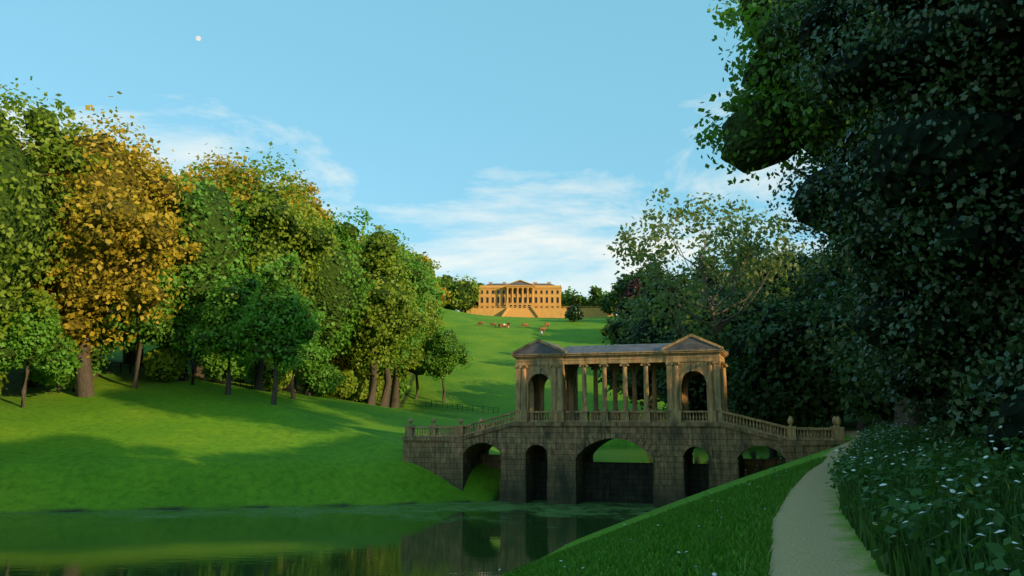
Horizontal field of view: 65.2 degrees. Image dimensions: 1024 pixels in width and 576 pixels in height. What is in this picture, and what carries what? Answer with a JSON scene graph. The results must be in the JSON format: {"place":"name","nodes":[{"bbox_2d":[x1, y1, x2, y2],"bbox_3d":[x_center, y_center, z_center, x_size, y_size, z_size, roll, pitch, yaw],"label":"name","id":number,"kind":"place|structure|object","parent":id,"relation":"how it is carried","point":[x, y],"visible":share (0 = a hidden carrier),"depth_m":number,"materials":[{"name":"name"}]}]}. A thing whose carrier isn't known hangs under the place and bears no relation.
{"place":"outdoors","nodes":[
{"label":"outdoors","id":0,"kind":"place"},
{"bbox_2d":[0,500,656,575],"bbox_3d":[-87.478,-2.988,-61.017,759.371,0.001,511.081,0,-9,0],"label":"lake water","id":1,"kind":"structure","parent":0,"point":[489,538],"depth_m":44.36,"materials":[{"name":"green liquid"}]},
{"bbox_2d":[0,0,847,314],"label":"sky","id":2,"kind":"structure","parent":0,"point":[508,141],"materials":[{"name":"blue"}]},
{"bbox_2d":[0,309,889,575],"bbox_3d":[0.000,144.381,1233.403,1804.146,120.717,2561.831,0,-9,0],"label":"terrain","id":3,"kind":"structure","parent":0,"point":[116,442],"depth_m":68.22,"materials":[{"name":"green plant"}]},
{"bbox_2d":[0,76,442,407],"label":"trees","id":4,"kind":"object","parent":3,"relation":"on","point":[28,230],"visible":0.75,"depth_m":105.42,"materials":[{"name":"green plant"}]},
{"bbox_2d":[13,91,451,398],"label":"trees","id":5,"kind":"object","parent":3,"relation":"on","point":[126,239],"visible":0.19,"depth_m":86.44,"materials":[{"name":"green plant"}]},
{"bbox_2d":[24,156,445,407],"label":"trees","id":6,"kind":"object","parent":3,"relation":"on","point":[207,212],"visible":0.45,"depth_m":115.53,"materials":[{"name":"green plant"}]},
{"bbox_2d":[0,250,472,407],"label":"trees","id":7,"kind":"object","parent":3,"relation":"on","point":[274,319],"visible":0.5,"depth_m":88.46,"materials":[{"name":"green plant"}]},
{"bbox_2d":[100,362,498,413],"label":"fence","id":8,"kind":"object","parent":3,"relation":"on","point":[297,388],"visible":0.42,"depth_m":114.78,"materials":[{"name":"black"}]},
{"bbox_2d":[437,274,616,312],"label":"trees","id":9,"kind":"object","parent":3,"relation":"on","point":[463,297],"visible":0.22,"depth_m":442.12,"materials":[{"name":"green plant"}]},
{"bbox_2d":[438,281,618,315],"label":"trees","id":10,"kind":"object","parent":3,"relation":"on","point":[595,298],"visible":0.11,"depth_m":472.84,"materials":[{"name":"green plant"}]},
{"bbox_2d":[466,280,612,317],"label":"mansion","id":11,"kind":"structure","parent":3,"relation":"on","point":[519,298],"depth_m":452.82,"materials":[{"name":"stone"}]},
{"bbox_2d":[564,304,583,321],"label":"yew shrub","id":12,"kind":"object","parent":3,"relation":"on","point":[574,313],"visible":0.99,"depth_m":326.78,"materials":[{"name":"green plant"}]},
{"bbox_2d":[599,321,618,336],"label":"yellow shrub","id":13,"kind":"object","parent":3,"relation":"on","point":[602,331],"visible":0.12,"depth_m":280.24,"materials":[{"name":"green plant"}]},
{"bbox_2d":[402,334,845,507],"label":"covered bridge","id":14,"kind":"structure","parent":3,"relation":"on","point":[569,437],"depth_m":62.61,"materials":[{"name":"stone"}]},
{"bbox_2d":[617,278,643,314],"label":"copper beech tree","id":15,"kind":"object","parent":3,"relation":"on","point":[636,285],"visible":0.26,"depth_m":279.47,"materials":[{"name":"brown plant"}]},
{"bbox_2d":[600,264,671,315],"bbox_3d":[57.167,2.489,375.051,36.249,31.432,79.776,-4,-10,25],"label":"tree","id":16,"kind":"object","parent":3,"relation":"on","point":[609,305],"visible":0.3,"depth_m":344.33,"materials":[{"name":"green plant"}]},
{"bbox_2d":[499,456,826,575],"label":"grass bank tufts","id":17,"kind":"object","parent":3,"relation":"on","point":[732,500],"visible":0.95,"depth_m":16.43,"materials":[{"name":"green plant"}]},
{"bbox_2d":[603,188,804,421],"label":"tree","id":18,"kind":"object","parent":3,"relation":"on","point":[743,233],"visible":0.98,"depth_m":84.14,"materials":[{"name":"green plant"}]},
{"bbox_2d":[499,416,1023,575],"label":"white flowers","id":19,"kind":"object","parent":3,"relation":"on","point":[921,511],"visible":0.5,"depth_m":11.99,"materials":[{"name":"white"}]},
{"bbox_2d":[598,235,985,453],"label":"trees","id":20,"kind":"object","parent":3,"relation":"on","point":[778,371],"visible":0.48,"depth_m":69.81,"materials":[{"name":"green plant"}]},
{"bbox_2d":[690,0,924,428],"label":"bright green tree","id":21,"kind":"object","parent":3,"relation":"on","point":[767,123],"visible":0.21,"depth_m":51.60,"materials":[{"name":"green plant"}]},
{"bbox_2d":[756,0,1023,463],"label":"evergreen oak tree","id":22,"kind":"object","parent":3,"relation":"on","point":[919,217],"visible":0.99,"depth_m":20.94,"materials":[{"name":"green plant"}]},
{"bbox_2d":[827,418,1023,575],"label":"broadleaf plants","id":23,"kind":"object","parent":3,"relation":"on","point":[999,550],"visible":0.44,"depth_m":11.37,"materials":[{"name":"green plant"}]},
{"bbox_2d":[835,421,1023,575],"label":"foliage","id":24,"kind":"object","parent":3,"relation":"on","point":[872,541],"depth_m":9.46,"materials":[{"name":"green plant"}]},
{"bbox_2d":[536,459,745,464],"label":"lake weir water","id":25,"kind":"structure","parent":0,"point":[651,461],"depth_m":64.30,"materials":[{"name":"green liquid"}]},
{"bbox_2d":[547,445,781,460],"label":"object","id":26,"kind":"structure","parent":0,"point":[619,452],"depth_m":78.07,"materials":[{"name":"green plant"}]}
]}

